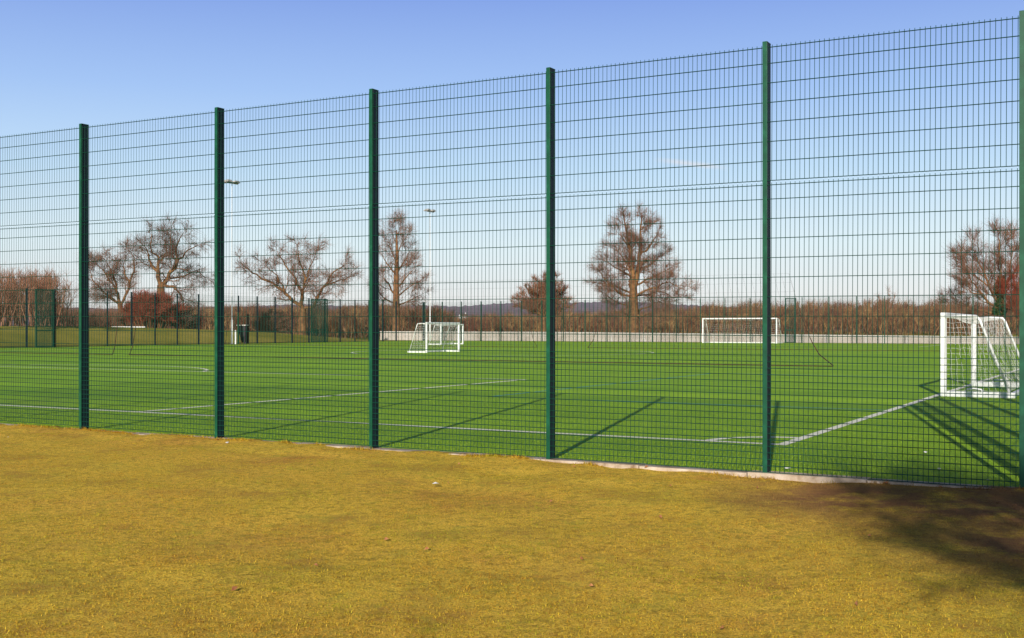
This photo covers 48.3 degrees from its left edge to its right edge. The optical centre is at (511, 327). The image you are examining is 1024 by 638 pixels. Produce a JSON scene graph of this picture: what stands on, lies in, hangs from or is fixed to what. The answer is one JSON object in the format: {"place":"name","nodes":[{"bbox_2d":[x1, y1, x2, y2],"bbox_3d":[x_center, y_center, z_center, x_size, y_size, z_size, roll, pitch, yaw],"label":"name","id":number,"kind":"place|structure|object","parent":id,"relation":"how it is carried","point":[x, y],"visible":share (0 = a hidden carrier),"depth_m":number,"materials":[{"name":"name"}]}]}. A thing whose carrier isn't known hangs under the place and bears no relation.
{"place":"outdoors","nodes":[
{"label":"outdoors","id":0,"kind":"place"},
{"bbox_2d":[129,273,833,366],"bbox_3d":[-4.242,-0.310,52.616,37.730,3.584,0.223,0,0,29],"label":"divider net","id":1,"kind":"object","parent":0,"point":[499,335],"visible":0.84,"depth_m":50.41,"materials":[{"name":"green fabric"}]},
{"bbox_2d":[0,301,1017,331],"bbox_3d":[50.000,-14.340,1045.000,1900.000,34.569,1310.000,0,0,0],"label":"hills","id":2,"kind":"structure","parent":0,"point":[597,306],"depth_m":1145.90,"materials":[{"name":"plant"}]},
{"bbox_2d":[0,326,1023,637],"bbox_3d":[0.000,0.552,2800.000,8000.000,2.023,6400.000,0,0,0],"label":"ground","id":3,"kind":"structure","parent":0,"point":[312,516],"depth_m":8.07,"materials":[{"name":"yellow plant"}]},
{"bbox_2d":[0,262,186,328],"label":"thicket","id":4,"kind":"object","parent":3,"relation":"on","point":[49,283],"visible":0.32,"depth_m":121.61,"materials":[{"name":"brown plant"}]},
{"bbox_2d":[73,234,150,326],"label":"oak tree","id":5,"kind":"object","parent":3,"relation":"on","point":[129,284],"visible":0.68,"depth_m":131.78,"materials":[{"name":"brown plant"}]},
{"bbox_2d":[112,307,153,327],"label":"brown bush","id":6,"kind":"object","parent":3,"relation":"on","point":[121,320],"visible":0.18,"depth_m":125.54,"materials":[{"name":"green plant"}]},
{"bbox_2d":[118,289,190,327],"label":"red bush","id":7,"kind":"object","parent":3,"relation":"on","point":[163,310],"visible":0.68,"depth_m":120.57,"materials":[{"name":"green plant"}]},
{"bbox_2d":[123,213,226,327],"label":"oak tree","id":8,"kind":"object","parent":3,"relation":"on","point":[167,253],"visible":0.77,"depth_m":127.50,"materials":[{"name":"brown plant"}]},
{"bbox_2d":[161,305,203,328],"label":"brown bush","id":9,"kind":"object","parent":3,"relation":"on","point":[189,325],"visible":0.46,"depth_m":123.49,"materials":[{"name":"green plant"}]},
{"bbox_2d":[0,288,423,347],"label":"fence","id":10,"kind":"object","parent":3,"relation":"on","point":[109,313],"visible":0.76,"depth_m":104.13,"materials":[{"name":"green metal"}]},
{"bbox_2d":[35,289,53,346],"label":"gate","id":11,"kind":"structure","parent":10,"relation":"attached to","point":[42,311],"depth_m":86.53,"materials":[{"name":"green metal"}]},
{"bbox_2d":[311,299,327,341],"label":"gate","id":12,"kind":"structure","parent":10,"relation":"attached to","point":[314,321],"depth_m":114.88,"materials":[{"name":"green metal"}]},
{"bbox_2d":[224,179,239,343],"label":"floodlight","id":13,"kind":"object","parent":3,"relation":"on","point":[238,182],"visible":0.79,"depth_m":104.47,"materials":[{"name":"white paint"}]},
{"bbox_2d":[247,314,248,343],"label":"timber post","id":14,"kind":"object","parent":3,"relation":"on","point":[248,328],"visible":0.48,"depth_m":106.92,"materials":[{"name":"brown wood"}]},
{"bbox_2d":[249,306,298,333],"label":"brown bush","id":15,"kind":"object","parent":3,"relation":"on","point":[261,323],"visible":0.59,"depth_m":144.77,"materials":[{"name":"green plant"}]},
{"bbox_2d":[230,232,365,334],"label":"oak tree","id":16,"kind":"object","parent":3,"relation":"on","point":[305,281],"visible":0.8,"depth_m":137.26,"materials":[{"name":"brown plant"}]},
{"bbox_2d":[169,301,459,337],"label":"hedgerow","id":17,"kind":"object","parent":3,"relation":"on","point":[208,323],"visible":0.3,"depth_m":171.62,"materials":[{"name":"brown plant"}]},
{"bbox_2d":[361,207,438,330],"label":"lime tree","id":18,"kind":"object","parent":3,"relation":"on","point":[411,259],"visible":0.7,"depth_m":149.63,"materials":[{"name":"brown plant"}]},
{"bbox_2d":[424,209,435,340],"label":"floodlight","id":19,"kind":"object","parent":3,"relation":"on","point":[432,210],"visible":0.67,"depth_m":130.97,"materials":[{"name":"white paint"}]},
{"bbox_2d":[0,423,1009,488],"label":"concrete edging","id":20,"kind":"object","parent":3,"relation":"on","point":[809,477],"visible":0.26,"depth_m":11.87,"materials":[{"name":"grey concrete"}]},
{"bbox_2d":[0,341,1018,486],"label":"pitch","id":21,"kind":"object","parent":3,"relation":"on","point":[256,368],"visible":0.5,"depth_m":24.89,"materials":[{"name":"green plastic"}]},
{"bbox_2d":[0,289,120,354],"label":"divider net","id":22,"kind":"object","parent":21,"relation":"on","point":[65,334],"visible":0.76,"depth_m":64.34,"materials":[{"name":"fabric"}]},
{"bbox_2d":[236,325,248,343],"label":"litter bin","id":23,"kind":"object","parent":21,"relation":"on","point":[245,338],"visible":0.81,"depth_m":105.72,"materials":[{"name":"plastic"}]},
{"bbox_2d":[225,300,536,346],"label":"divider net","id":24,"kind":"object","parent":21,"relation":"on","point":[366,325],"visible":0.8,"depth_m":93.61,"materials":[{"name":"fabric"}]},
{"bbox_2d":[409,322,459,352],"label":"football goal","id":25,"kind":"object","parent":21,"relation":"on","point":[427,336],"visible":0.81,"depth_m":69.68,"materials":[{"name":"white paint"}]},
{"bbox_2d":[429,324,463,344],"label":"football goal","id":26,"kind":"object","parent":21,"relation":"on","point":[440,337],"visible":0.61,"depth_m":101.72,"materials":[{"name":"white paint"}]},
{"bbox_2d":[0,341,936,379],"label":"worn markings","id":27,"kind":"object","parent":21,"relation":"on","point":[352,352],"visible":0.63,"depth_m":44.00,"materials":[{"name":"white paint"}]},
{"bbox_2d":[0,390,1018,486],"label":"turf fibres","id":28,"kind":"object","parent":21,"relation":"on","point":[299,412],"visible":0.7,"depth_m":16.49,"materials":[{"name":"green plastic"}]},
{"bbox_2d":[3,369,1018,444],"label":"pitch markings","id":29,"kind":"object","parent":21,"relation":"on","point":[849,422],"visible":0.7,"depth_m":18.02,"materials":[{"name":"white paint"}]},
{"bbox_2d":[498,373,982,409],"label":"blue markings","id":30,"kind":"object","parent":21,"relation":"on","point":[719,404],"visible":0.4,"depth_m":25.57,"materials":[{"name":"paint"}]},
{"bbox_2d":[702,318,782,342],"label":"football goal","id":31,"kind":"object","parent":21,"relation":"on","point":[703,330],"visible":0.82,"depth_m":111.76,"materials":[{"name":"white paint"}]},
{"bbox_2d":[588,293,1018,351],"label":"divider net","id":32,"kind":"object","parent":21,"relation":"on","point":[814,333],"visible":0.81,"depth_m":75.80,"materials":[{"name":"fabric"}]},
{"bbox_2d":[940,313,1018,397],"bbox_3d":[11.214,0.585,26.727,1.500,1.830,5.000,0,0,29],"label":"football goal","id":33,"kind":"object","parent":21,"relation":"on","point":[943,341],"visible":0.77,"depth_m":24.90,"materials":[{"name":"white paint"}]},
{"bbox_2d":[0,10,1023,487],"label":"fence","id":34,"kind":"object","parent":3,"relation":"on","point":[548,386],"visible":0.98,"depth_m":12.93,"materials":[{"name":"green metal"}]},
{"bbox_2d":[4,423,1023,489],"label":"edge tufts","id":35,"kind":"object","parent":3,"relation":"on","point":[316,443],"visible":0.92,"depth_m":14.05,"materials":[{"name":"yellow plant"}]},
{"bbox_2d":[508,269,578,331],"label":"field maple","id":36,"kind":"object","parent":3,"relation":"on","point":[541,294],"visible":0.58,"depth_m":157.20,"materials":[{"name":"brown plant"}]},
{"bbox_2d":[580,198,702,332],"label":"lime tree","id":37,"kind":"object","parent":3,"relation":"on","point":[630,268],"visible":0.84,"depth_m":151.42,"materials":[{"name":"brown plant"}]},
{"bbox_2d":[380,331,1018,343],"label":"wall","id":38,"kind":"structure","parent":3,"relation":"on","point":[715,338],"depth_m":125.16,"materials":[{"name":"concrete"}]},
{"bbox_2d":[424,295,1018,343],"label":"fence","id":39,"kind":"object","parent":3,"relation":"on","point":[751,323],"visible":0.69,"depth_m":115.00,"materials":[{"name":"green metal"}]},
{"bbox_2d":[785,298,795,342],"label":"gate","id":40,"kind":"structure","parent":39,"relation":"attached to","point":[787,328],"depth_m":111.06,"materials":[{"name":"green metal"}]},
{"bbox_2d":[446,294,1017,334],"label":"woodland","id":41,"kind":"object","parent":3,"relation":"on","point":[823,325],"visible":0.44,"depth_m":240.98,"materials":[{"name":"brown plant"}]},
{"bbox_2d":[873,287,904,334],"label":"tree","id":42,"kind":"object","parent":3,"relation":"on","point":[888,305],"visible":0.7,"depth_m":169.96,"materials":[{"name":"brown plant"}]},
{"bbox_2d":[928,212,1018,336],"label":"ash tree","id":43,"kind":"object","parent":3,"relation":"on","point":[1000,260],"visible":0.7,"depth_m":127.82,"materials":[{"name":"brown plant"}]},
{"bbox_2d":[993,260,1018,335],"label":"ash tree","id":44,"kind":"object","parent":3,"relation":"on","point":[1015,280],"visible":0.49,"depth_m":126.38,"materials":[{"name":"brown plant"}]},
{"bbox_2d":[0,0,1023,309],"label":"sky","id":45,"kind":"structure","parent":0,"point":[66,64],"materials":[{"name":"blue"}]}
]}

